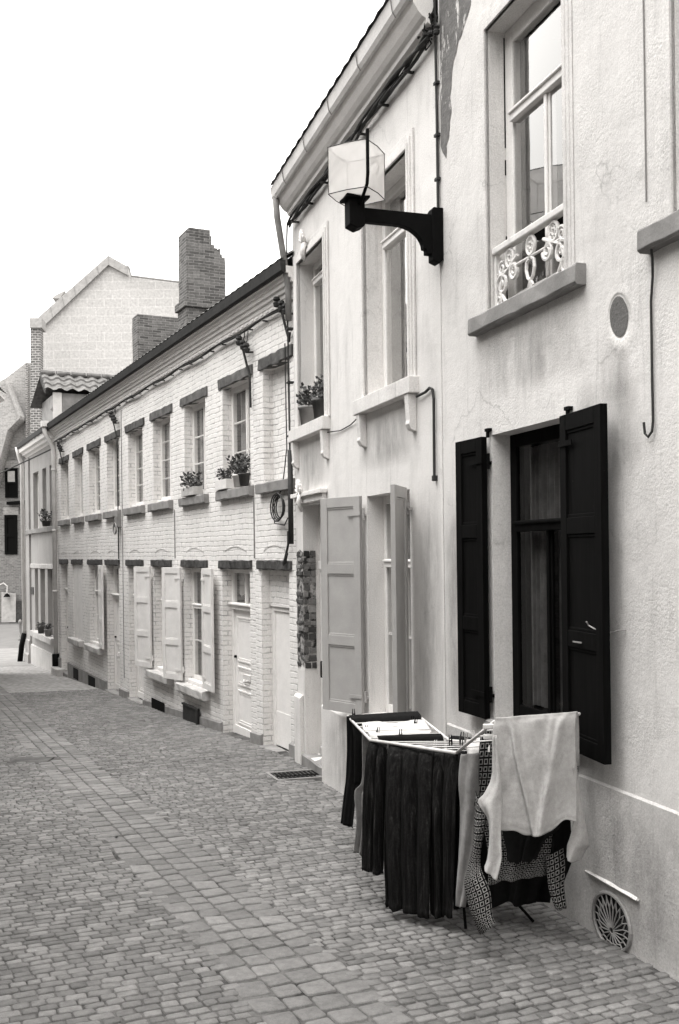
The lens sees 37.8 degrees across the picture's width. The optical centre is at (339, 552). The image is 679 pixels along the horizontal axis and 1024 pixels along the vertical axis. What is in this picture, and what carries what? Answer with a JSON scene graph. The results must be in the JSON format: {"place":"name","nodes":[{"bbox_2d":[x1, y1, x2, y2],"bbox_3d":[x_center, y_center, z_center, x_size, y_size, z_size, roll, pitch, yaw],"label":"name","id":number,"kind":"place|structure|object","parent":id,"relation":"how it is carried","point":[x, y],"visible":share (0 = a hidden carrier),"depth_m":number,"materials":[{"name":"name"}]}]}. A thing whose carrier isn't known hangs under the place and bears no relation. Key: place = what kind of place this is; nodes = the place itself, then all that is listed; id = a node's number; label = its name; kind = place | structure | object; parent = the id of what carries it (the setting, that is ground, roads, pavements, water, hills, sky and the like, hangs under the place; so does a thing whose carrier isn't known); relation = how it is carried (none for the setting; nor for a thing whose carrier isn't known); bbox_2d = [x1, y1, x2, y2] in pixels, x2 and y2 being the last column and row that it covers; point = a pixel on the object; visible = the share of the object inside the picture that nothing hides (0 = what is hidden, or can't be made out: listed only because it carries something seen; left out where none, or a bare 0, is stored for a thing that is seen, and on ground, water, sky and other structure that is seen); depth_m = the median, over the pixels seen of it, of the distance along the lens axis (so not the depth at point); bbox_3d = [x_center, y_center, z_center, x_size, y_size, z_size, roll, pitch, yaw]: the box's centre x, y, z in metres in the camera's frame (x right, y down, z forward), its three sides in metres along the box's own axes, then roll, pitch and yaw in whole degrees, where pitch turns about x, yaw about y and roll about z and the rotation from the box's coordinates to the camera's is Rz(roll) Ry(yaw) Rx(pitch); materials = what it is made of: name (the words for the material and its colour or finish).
{"place":"outdoors","nodes":[
{"label":"outdoors","id":0,"kind":"place"},
{"bbox_2d":[0,624,26,647],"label":"square","id":1,"kind":"structure","parent":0,"point":[9,635],"depth_m":37.80,"materials":[{"name":"concrete"}]},
{"bbox_2d":[18,619,21,639],"bbox_3d":[-11.605,2.813,36.000,0.140,0.760,0.140,-1,0,0],"label":"bollard","id":2,"kind":"object","parent":1,"relation":"on","point":[20,626],"visible":0.81,"depth_m":35.96,"materials":[{"name":"white metal"}]},
{"bbox_2d":[30,318,45,441],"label":"brick chimney","id":3,"kind":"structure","parent":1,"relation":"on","point":[37,327],"depth_m":34.50,"materials":[{"name":"brick"}]},
{"bbox_2d":[39,256,178,374],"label":"gabled house","id":4,"kind":"structure","parent":1,"relation":"on","point":[89,316],"depth_m":36.00,"materials":[{"name":"brick"}]},
{"bbox_2d":[0,648,33,665],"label":"cross street","id":5,"kind":"structure","parent":0,"point":[8,656],"depth_m":29.69,"materials":[{"name":"white concrete"}]},
{"bbox_2d":[0,666,109,694],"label":"street","id":6,"kind":"structure","parent":0,"point":[19,679],"depth_m":22.24,"materials":[{"name":"grey stone"}]},
{"bbox_2d":[0,0,384,380],"label":"sky","id":7,"kind":"structure","parent":0,"point":[127,126],"materials":[{"name":"white"}]},
{"bbox_2d":[0,622,678,1023],"bbox_3d":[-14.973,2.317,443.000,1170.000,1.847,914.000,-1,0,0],"label":"ground","id":8,"kind":"structure","parent":0,"point":[254,1014],"depth_m":5.08,"materials":[{"name":"grey stone"}]},
{"bbox_2d":[0,387,6,402],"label":"terraced house","id":9,"kind":"structure","parent":8,"relation":"on","point":[2,397],"depth_m":24.73,"materials":[{"name":"brick"}]},
{"bbox_2d":[0,449,50,473],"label":"cable","id":10,"kind":"object","parent":9,"relation":"attached to","point":[25,461],"visible":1,"depth_m":26.42,"materials":[{"name":"grey plastic"}]},
{"bbox_2d":[0,363,29,621],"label":"brick building","id":11,"kind":"structure","parent":8,"relation":"on","point":[15,415],"depth_m":45.94,"materials":[{"name":"brick"}]},
{"bbox_2d":[0,582,9,596],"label":"bracket lamp","id":12,"kind":"object","parent":11,"relation":"attached to","point":[6,595],"visible":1,"depth_m":45.48,"materials":[{"name":"white metal"}]},
{"bbox_2d":[1,592,15,621],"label":"sign board","id":13,"kind":"object","parent":11,"relation":"attached to","point":[8,609],"visible":1,"depth_m":45.70,"materials":[{"name":"stone"}]},
{"bbox_2d":[3,507,18,553],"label":"window","id":14,"kind":"structure","parent":11,"relation":"in","point":[10,514],"depth_m":45.93,"materials":[{"name":"black glass"}]},
{"bbox_2d":[5,460,18,497],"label":"window","id":15,"kind":"structure","parent":11,"relation":"in","point":[11,476],"depth_m":45.92,"materials":[{"name":"black glass"}]},
{"bbox_2d":[16,601,21,621],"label":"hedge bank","id":16,"kind":"structure","parent":8,"relation":"on","point":[18,610],"depth_m":45.75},
{"bbox_2d":[40,405,87,683],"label":"brick cottage","id":17,"kind":"structure","parent":8,"relation":"on","point":[69,657],"depth_m":23.10,"materials":[{"name":"white brick"}]},
{"bbox_2d":[57,438,63,464],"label":"wire insulators","id":18,"kind":"object","parent":17,"relation":"attached to","point":[59,446],"visible":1,"depth_m":23.63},
{"bbox_2d":[66,463,68,517],"bbox_3d":[-6.417,-1.478,23.680,0.439,1.350,0.931,-1,0,-3],"label":"window","id":19,"kind":"structure","parent":17,"relation":"in","point":[67,480],"depth_m":24.06,"materials":[{"name":"white paint"}]},
{"bbox_2d":[80,457,82,514],"bbox_3d":[-5.699,-1.487,22.205,0.068,1.350,0.900,-1,0,-26],"label":"window","id":20,"kind":"structure","parent":17,"relation":"in","point":[81,475],"depth_m":22.55,"materials":[{"name":"white paint"}]},
{"bbox_2d":[15,369,114,670],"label":"end house","id":21,"kind":"structure","parent":8,"relation":"on","point":[57,393],"depth_m":26.91,"materials":[{"name":"grey paint"}]},
{"bbox_2d":[38,485,38,527],"bbox_3d":[-8.262,-1.441,27.464,0.409,1.520,0.851,-1,0,-3],"label":"window","id":22,"kind":"structure","parent":21,"relation":"in","point":[38,485],"depth_m":27.81,"materials":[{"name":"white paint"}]},
{"bbox_2d":[37,620,44,632],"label":"potted plant","id":23,"kind":"object","parent":21,"relation":"on","point":[40,627],"visible":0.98,"depth_m":26.51,"materials":[{"name":"grey plant"}]},
{"bbox_2d":[37,509,51,525],"bbox_3d":[-7.489,-0.895,25.273,0.453,0.449,0.528,-1,0,8],"label":"potted plant","id":24,"kind":"object","parent":21,"relation":"on","point":[45,515],"visible":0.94,"depth_m":25.19,"materials":[{"name":"grey plant"}]},
{"bbox_2d":[43,623,52,635],"bbox_3d":[-7.540,1.984,25.574,0.283,0.353,0.260,-1,0,29],"label":"potted plant","id":25,"kind":"object","parent":21,"relation":"on","point":[48,630],"visible":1,"depth_m":25.51,"materials":[{"name":"grey plant"}]},
{"bbox_2d":[73,314,177,696],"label":"brick cottage","id":26,"kind":"structure","parent":8,"relation":"on","point":[103,646],"depth_m":19.99,"materials":[{"name":"white brick"}]},
{"bbox_2d":[94,565,98,641],"bbox_3d":[-4.968,1.085,20.733,0.100,1.650,1.200,-1,0,-26],"label":"window","id":27,"kind":"structure","parent":26,"relation":"in","point":[96,566],"depth_m":21.21,"materials":[{"name":"white paint"}]},
{"bbox_2d":[95,449,99,511],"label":"window","id":28,"kind":"structure","parent":26,"relation":"in","point":[97,453],"depth_m":21.14,"materials":[{"name":"white paint"}]},
{"bbox_2d":[109,405,118,558],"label":"wire insulators","id":29,"kind":"object","parent":26,"relation":"attached to","point":[113,418],"visible":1,"depth_m":18.65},
{"bbox_2d":[113,440,119,508],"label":"window","id":30,"kind":"structure","parent":26,"relation":"in","point":[114,444],"depth_m":19.61,"materials":[{"name":"white paint"}]},
{"bbox_2d":[113,517,120,533],"bbox_3d":[-4.189,-0.502,18.653,0.116,0.336,0.250,-1,0,-26],"label":"junction box","id":31,"kind":"object","parent":26,"relation":"attached to","point":[117,522],"visible":1,"depth_m":18.57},
{"bbox_2d":[115,598,119,689],"bbox_3d":[-4.280,1.809,19.329,0.097,1.815,0.880,-1,0,-26],"label":"door","id":32,"kind":"structure","parent":26,"relation":"in","point":[117,636],"depth_m":19.58,"materials":[{"name":"white paint"}]},
{"bbox_2d":[54,309,280,441],"bbox_3d":[-3.833,-2.764,17.918,0.072,0.070,14.456,-1,0,-26],"label":"cable","id":33,"kind":"object","parent":26,"relation":"attached to","point":[207,352],"visible":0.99,"depth_m":14.77,"materials":[{"name":"black plastic"}]},
{"bbox_2d":[0,720,266,1023],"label":"roadway","id":34,"kind":"structure","parent":8,"relation":"on","point":[187,952],"depth_m":5.41,"materials":[{"name":"stone"}]},
{"bbox_2d":[7,757,53,762],"bbox_3d":[-3.542,2.392,11.360,0.460,0.033,0.280,-1,0,0],"label":"manhole cover","id":35,"kind":"object","parent":34,"relation":"on","point":[30,759],"visible":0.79,"depth_m":11.36,"materials":[{"name":"stone"}]},
{"bbox_2d":[0,710,299,1023],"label":"kerb band","id":36,"kind":"object","parent":8,"relation":"on","point":[177,907],"visible":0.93,"depth_m":5.89,"materials":[{"name":"stone"}]},
{"bbox_2d":[0,702,334,1023],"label":"kerb band","id":37,"kind":"object","parent":8,"relation":"on","point":[254,958],"visible":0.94,"depth_m":5.90,"materials":[{"name":"stone"}]},
{"bbox_2d":[0,693,374,1023],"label":"kerb band","id":38,"kind":"object","parent":8,"relation":"on","point":[243,921],"visible":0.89,"depth_m":5.96,"materials":[{"name":"stone"}]},
{"bbox_2d":[108,227,292,715],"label":"brick cottage","id":39,"kind":"structure","parent":8,"relation":"on","point":[148,487],"depth_m":17.00,"materials":[{"name":"white brick"}]},
{"bbox_2d":[121,417,124,677],"bbox_3d":[-4.050,-0.151,18.495,0.011,5.000,0.018,-1,0,-26],"label":"conduit","id":40,"kind":"object","parent":39,"relation":"attached to","point":[122,541],"visible":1,"depth_m":18.49,"materials":[{"name":"grey metal"}]},
{"bbox_2d":[135,430,142,503],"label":"window","id":41,"kind":"structure","parent":39,"relation":"in","point":[138,435],"depth_m":18.09,"materials":[{"name":"white paint"}]},
{"bbox_2d":[138,666,143,698],"bbox_3d":[-3.495,1.745,17.776,0.046,1.805,0.860,-1,0,-26],"label":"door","id":42,"kind":"structure","parent":39,"relation":"in","point":[141,669],"depth_m":17.98,"materials":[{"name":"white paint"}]},
{"bbox_2d":[160,567,162,665],"bbox_3d":[-2.767,1.078,16.215,0.100,1.690,0.990,-1,0,-26],"label":"window","id":43,"kind":"structure","parent":39,"relation":"in","point":[161,567],"depth_m":16.63,"materials":[{"name":"white paint"}]},
{"bbox_2d":[160,418,170,499],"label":"window","id":44,"kind":"structure","parent":39,"relation":"in","point":[165,424],"depth_m":16.56,"materials":[{"name":"white paint"}]},
{"bbox_2d":[0,686,412,1023],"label":"kerb band","id":45,"kind":"object","parent":8,"relation":"on","point":[316,957],"visible":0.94,"depth_m":5.96,"materials":[{"name":"stone"}]},
{"bbox_2d":[158,254,292,743],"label":"brick cottage","id":46,"kind":"structure","parent":8,"relation":"on","point":[208,623],"depth_m":13.73,"materials":[{"name":"white brick"}]},
{"bbox_2d":[174,510,175,557],"bbox_3d":[-2.572,-0.289,15.457,0.011,0.760,0.018,-1,0,-26],"label":"conduit","id":47,"kind":"object","parent":46,"relation":"attached to","point":[174,534],"visible":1,"depth_m":15.45,"materials":[{"name":"grey metal"}]},
{"bbox_2d":[180,471,202,496],"bbox_3d":[-2.197,-1.018,14.556,0.336,0.368,0.891,-1,0,-26],"label":"potted plant","id":48,"kind":"object","parent":46,"relation":"on","point":[195,487],"visible":0.98,"depth_m":14.48,"materials":[{"name":"grey plant"}]},
{"bbox_2d":[192,402,205,491],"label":"window","id":49,"kind":"structure","parent":46,"relation":"in","point":[198,411],"depth_m":14.97,"materials":[{"name":"white paint"}]},
{"bbox_2d":[191,568,249,680],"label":"window","id":50,"kind":"structure","parent":46,"relation":"in","point":[196,572],"depth_m":15.06,"materials":[{"name":"white paint"}]},
{"bbox_2d":[215,467,235,490],"bbox_3d":[-1.535,-0.997,13.279,0.240,0.311,0.547,-1,0,-16],"label":"potted plant","id":51,"kind":"object","parent":46,"relation":"on","point":[225,482],"visible":0.93,"depth_m":13.18,"materials":[{"name":"white plant"}]},
{"bbox_2d":[226,453,249,486],"bbox_3d":[-1.301,-1.071,12.819,0.246,0.454,0.400,-1,0,-37],"label":"potted plant","id":52,"kind":"object","parent":46,"relation":"on","point":[235,476],"visible":0.56,"depth_m":12.78,"materials":[{"name":"grey plant"}]},
{"bbox_2d":[231,382,250,482],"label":"window","id":53,"kind":"structure","parent":46,"relation":"in","point":[240,410],"depth_m":13.37,"materials":[{"name":"white paint"}]},
{"bbox_2d":[235,453,250,485],"bbox_3d":[-1.227,-1.060,12.586,0.246,0.429,0.322,-1,0,42],"label":"potted plant","id":54,"kind":"object","parent":46,"relation":"on","point":[244,476],"visible":0.97,"depth_m":12.55,"materials":[{"name":"grey plant"}]},
{"bbox_2d":[234,609,251,737],"bbox_3d":[-1.233,1.607,13.072,0.097,1.685,0.920,-1,0,-26],"label":"door","id":55,"kind":"structure","parent":46,"relation":"in","point":[243,726],"depth_m":13.21,"materials":[{"name":"white paint"}]},
{"bbox_2d":[236,329,252,407],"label":"wire insulators","id":56,"kind":"object","parent":46,"relation":"attached to","point":[243,344],"visible":1,"depth_m":12.35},
{"bbox_2d":[253,497,254,557],"bbox_3d":[-1.067,-0.307,12.369,0.011,0.760,0.018,-1,0,-26],"label":"conduit","id":57,"kind":"object","parent":46,"relation":"attached to","point":[254,526],"visible":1,"depth_m":12.36,"materials":[{"name":"grey metal"}]},
{"bbox_2d":[234,250,297,758],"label":"brick cottage","id":58,"kind":"structure","parent":8,"relation":"on","point":[276,631],"depth_m":12.00,"materials":[{"name":"white brick"}]},
{"bbox_2d":[270,343,287,525],"bbox_3d":[-0.716,-1.348,11.479,0.070,2.087,0.460,-1,0,-26],"label":"cable coil","id":59,"kind":"object","parent":58,"relation":"attached to","point":[274,509],"visible":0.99,"depth_m":11.37,"materials":[{"name":"black plastic"}]},
{"bbox_2d":[272,363,289,479],"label":"blind window","id":60,"kind":"structure","parent":58,"relation":"in","point":[278,375],"depth_m":11.91,"materials":[{"name":"white brick"}]},
{"bbox_2d":[273,296,292,341],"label":"wire insulators","id":61,"kind":"object","parent":58,"relation":"attached to","point":[278,303],"visible":0.83,"depth_m":11.26,"materials":[{"name":"black plastic"}]},
{"bbox_2d":[276,611,290,749],"bbox_3d":[-0.608,1.540,11.859,0.034,1.645,0.730,-1,0,-26],"label":"door","id":62,"kind":"structure","parent":58,"relation":"in","point":[283,713],"depth_m":11.98,"materials":[{"name":"white paint"}]},
{"bbox_2d":[283,531,288,565],"bbox_3d":[-0.617,-0.044,11.341,0.037,0.396,0.157,-1,0,-26],"label":"cable","id":63,"kind":"object","parent":58,"relation":"attached to","point":[285,556],"visible":0.91,"depth_m":11.32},
{"bbox_2d":[269,0,446,793],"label":"white house","id":64,"kind":"structure","parent":8,"relation":"on","point":[368,497],"depth_m":8.80,"materials":[{"name":"paint"}]},
{"bbox_2d":[286,225,293,449],"bbox_3d":[-0.544,-1.925,11.065,0.075,3.462,0.145,-1,0,-18],"label":"cable","id":65,"kind":"object","parent":64,"relation":"attached to","point":[288,329],"visible":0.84,"depth_m":11.07,"materials":[{"name":"black plastic"}]},
{"bbox_2d":[296,382,317,424],"bbox_3d":[-0.342,-1.577,10.549,0.264,0.452,0.341,-1,0,24],"label":"potted plant","id":66,"kind":"object","parent":64,"relation":"on","point":[306,413],"visible":0.87,"depth_m":10.47,"materials":[{"name":"grey plant"}]},
{"bbox_2d":[309,375,323,418],"bbox_3d":[-0.185,-1.567,10.048,0.227,0.428,0.355,-1,0,-18],"label":"potted plant","id":67,"kind":"object","parent":64,"relation":"on","point":[318,406],"visible":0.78,"depth_m":9.98,"materials":[{"name":"grey plant"}]},
{"bbox_2d":[311,258,323,396],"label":"window","id":68,"kind":"structure","parent":64,"relation":"in","point":[317,267],"depth_m":10.80,"materials":[{"name":"white paint"}]},
{"bbox_2d":[320,661,321,677],"bbox_3d":[-0.063,1.176,10.433,0.099,1.990,0.780,-1,0,-18],"label":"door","id":69,"kind":"structure","parent":64,"relation":"in","point":[320,661],"depth_m":10.72,"materials":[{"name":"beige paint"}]},
{"bbox_2d":[327,419,355,432],"bbox_3d":[0.029,-1.188,9.374,0.029,0.056,0.911,-1,0,-18],"label":"cable","id":70,"kind":"object","parent":64,"relation":"attached to","point":[343,428],"visible":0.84,"depth_m":9.36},
{"bbox_2d":[286,32,429,227],"bbox_3d":[0.050,-3.699,9.120,0.101,0.200,3.947,-1,0,-18],"label":"cable","id":71,"kind":"object","parent":64,"relation":"attached to","point":[394,81],"visible":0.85,"depth_m":8.26,"materials":[{"name":"black plastic"}]},
{"bbox_2d":[380,176,407,386],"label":"window","id":72,"kind":"structure","parent":64,"relation":"in","point":[394,269],"depth_m":8.55,"materials":[{"name":"white paint"}]},
{"bbox_2d":[382,492,411,712],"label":"window","id":73,"kind":"structure","parent":64,"relation":"in","point":[386,499],"depth_m":8.79,"materials":[{"name":"beige paint"}]},
{"bbox_2d":[415,387,437,480],"bbox_3d":[0.654,-0.883,7.460,0.036,0.711,0.317,-1,0,-19],"label":"cable","id":74,"kind":"object","parent":64,"relation":"attached to","point":[434,477],"visible":1,"depth_m":7.32,"materials":[{"name":"black plastic"}]},
{"bbox_2d":[417,6,439,51],"bbox_3d":[0.645,-3.835,7.266,0.060,0.254,0.352,-1,0,-18],"label":"cable junction","id":75,"kind":"object","parent":64,"relation":"attached to","point":[432,30],"visible":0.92,"depth_m":7.20,"materials":[{"name":"black plastic"}]},
{"bbox_2d":[433,0,440,206],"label":"cable","id":76,"kind":"object","parent":64,"relation":"attached to","point":[437,134],"visible":0.89,"depth_m":7.20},
{"bbox_2d":[438,0,678,981],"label":"stuccoed house","id":77,"kind":"structure","parent":8,"relation":"on","point":[561,510],"depth_m":5.43,"materials":[{"name":"white paint"}]},
{"bbox_2d":[327,128,443,265],"bbox_3d":[0.304,-2.495,7.118,0.833,0.818,0.439,-1,0,-35],"label":"street lantern","id":78,"kind":"object","parent":77,"relation":"attached to","point":[356,176],"visible":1,"depth_m":6.95,"materials":[{"name":"black metal"}]},
{"bbox_2d":[492,203,563,305],"bbox_3d":[1.161,-1.774,6.022,0.056,0.411,0.921,-1,0,-18],"label":"window guard","id":79,"kind":"object","parent":77,"relation":"on","point":[555,232],"visible":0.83,"depth_m":6.02,"materials":[{"name":"white paint"}]},
{"bbox_2d":[505,0,563,298],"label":"window","id":80,"kind":"structure","parent":77,"relation":"in","point":[533,67],"depth_m":6.46,"materials":[{"name":"grey glass"}]},
{"bbox_2d":[510,424,562,715],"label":"window","id":81,"kind":"structure","parent":77,"relation":"in","point":[534,454],"depth_m":6.38,"materials":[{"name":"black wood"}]},
{"bbox_2d":[642,0,646,201],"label":"cable","id":82,"kind":"object","parent":77,"relation":"attached to","point":[644,104],"visible":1,"depth_m":4.85,"materials":[{"name":"grey plastic"}]},
{"bbox_2d":[642,249,653,437],"bbox_3d":[1.506,-1.007,4.804,0.037,0.900,0.124,-1,0,-6],"label":"cable","id":83,"kind":"object","parent":77,"relation":"attached to","point":[651,346],"visible":1,"depth_m":4.81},
{"bbox_2d":[10,689,678,1023],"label":"pavement","id":84,"kind":"structure","parent":0,"point":[181,770],"depth_m":6.25,"materials":[{"name":"stone"}]},
{"bbox_2d":[265,769,321,780],"bbox_3d":[-0.443,2.290,10.180,0.540,0.048,0.480,-1,0,-18],"label":"drain grate","id":85,"kind":"object","parent":84,"relation":"on","point":[290,778],"visible":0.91,"depth_m":10.17,"materials":[{"name":"metal"}]},
{"bbox_2d":[347,712,580,928],"bbox_3d":[0.593,1.462,5.845,0.611,1.246,1.836,-1,0,-25],"label":"drying rack","id":86,"kind":"object","parent":84,"relation":"on","point":[438,746],"visible":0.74,"depth_m":5.65,"materials":[{"name":"white plastic"}]},
{"bbox_2d":[353,733,368,856],"bbox_3d":[0.169,1.533,6.288,0.237,0.775,0.066,-1,0,-44],"label":"pale shirt","id":87,"kind":"object","parent":86,"relation":"hanging from","point":[358,799],"visible":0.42,"depth_m":6.25,"materials":[{"name":"fabric"}]},
{"bbox_2d":[361,741,387,875],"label":"dark trousers","id":88,"kind":"object","parent":86,"relation":"hanging from","point":[373,807],"visible":0.93,"depth_m":5.87,"materials":[{"name":"black fabric"}]},
{"bbox_2d":[340,711,421,827],"bbox_3d":[0.276,1.425,6.519,0.571,0.716,0.230,-1,0,-8],"label":"black jumper","id":89,"kind":"object","parent":86,"relation":"hanging from","point":[354,763],"visible":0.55,"depth_m":6.46,"materials":[{"name":"fabric"}]},
{"bbox_2d":[362,720,431,739],"bbox_3d":[0.366,1.330,6.248,0.438,0.498,0.335,-1,0,0],"label":"white towel","id":90,"kind":"object","parent":86,"relation":"hanging from","point":[409,724],"visible":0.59,"depth_m":6.30,"materials":[{"name":"white fabric"}]},
{"bbox_2d":[384,745,433,918],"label":"dark trousers","id":91,"kind":"object","parent":86,"relation":"hanging from","point":[408,807],"visible":0.92,"depth_m":5.58,"materials":[{"name":"black fabric"}]},
{"bbox_2d":[377,733,443,748],"bbox_3d":[0.434,1.346,5.992,0.409,0.490,0.123,-1,0,5],"label":"black garment","id":92,"kind":"object","parent":86,"relation":"hanging from","point":[423,737],"visible":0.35,"depth_m":5.98,"materials":[{"name":"fabric"}]},
{"bbox_2d":[429,750,459,918],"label":"dark trousers","id":93,"kind":"object","parent":86,"relation":"hanging from","point":[445,769],"visible":0.81,"depth_m":5.44,"materials":[{"name":"black fabric"}]},
{"bbox_2d":[454,751,466,805],"bbox_3d":[0.662,1.243,5.435,0.074,0.322,0.104,-1,0,-45],"label":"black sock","id":94,"kind":"object","parent":86,"relation":"hanging from","point":[457,792],"visible":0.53,"depth_m":5.48,"materials":[{"name":"fabric"}]},
{"bbox_2d":[459,732,463,744],"bbox_3d":[0.672,1.023,5.450,0.027,0.072,0.012,-1,0,0],"label":"clothes peg","id":95,"kind":"object","parent":86,"relation":"attached to","point":[460,737],"visible":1,"depth_m":5.45,"materials":[{"name":"black plastic"}]},
{"bbox_2d":[455,753,479,907],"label":"grey trousers","id":96,"kind":"object","parent":86,"relation":"hanging from","point":[468,780],"visible":0.88,"depth_m":5.26,"materials":[{"name":"fabric"}]},
{"bbox_2d":[466,738,489,753],"bbox_3d":[0.759,1.093,5.388,0.196,0.188,0.096,-1,0,40],"label":"white cloth","id":97,"kind":"object","parent":86,"relation":"hanging from","point":[473,750],"visible":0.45,"depth_m":5.38,"materials":[{"name":"white fabric"}]},
{"bbox_2d":[453,749,542,909],"bbox_3d":[0.844,1.554,5.595,0.588,0.934,0.196,-1,0,31],"label":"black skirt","id":98,"kind":"object","parent":86,"relation":"hanging from","point":[519,892],"visible":0.06,"depth_m":5.52,"materials":[{"name":"fabric"}]},
{"bbox_2d":[447,735,550,902],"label":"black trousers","id":99,"kind":"object","parent":86,"relation":"hanging from","point":[544,895],"visible":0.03,"depth_m":5.51,"materials":[{"name":"fabric"}]},
{"bbox_2d":[464,729,577,934],"bbox_3d":[0.961,1.427,5.246,0.758,1.003,0.357,-1,0,-30],"label":"checked shirt","id":100,"kind":"object","parent":86,"relation":"hanging from","point":[549,864],"visible":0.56,"depth_m":5.19,"materials":[{"name":"black fabric"}]},
{"bbox_2d":[502,822,561,864],"bbox_3d":[1.036,1.282,5.200,0.423,0.672,0.124,-1,0,-11],"label":"black undershirt","id":101,"kind":"object","parent":86,"relation":"hanging from","point":[522,847],"visible":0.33,"depth_m":5.15,"materials":[{"name":"fabric"}]},
{"bbox_2d":[478,711,588,879],"bbox_3d":[0.979,1.217,5.013,0.694,0.782,0.174,-1,0,-31],"label":"grey sweatshirt","id":102,"kind":"object","parent":86,"relation":"hanging from","point":[533,789],"visible":1,"depth_m":4.99,"materials":[{"name":"grey fabric"}]},
{"bbox_2d":[552,820,570,877],"bbox_3d":[1.182,1.567,5.265,0.128,0.362,0.054,-1,0,-24],"label":"black sleeve","id":103,"kind":"object","parent":86,"relation":"hanging from","point":[561,836],"visible":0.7,"depth_m":5.27,"materials":[{"name":"fabric"}]}
]}

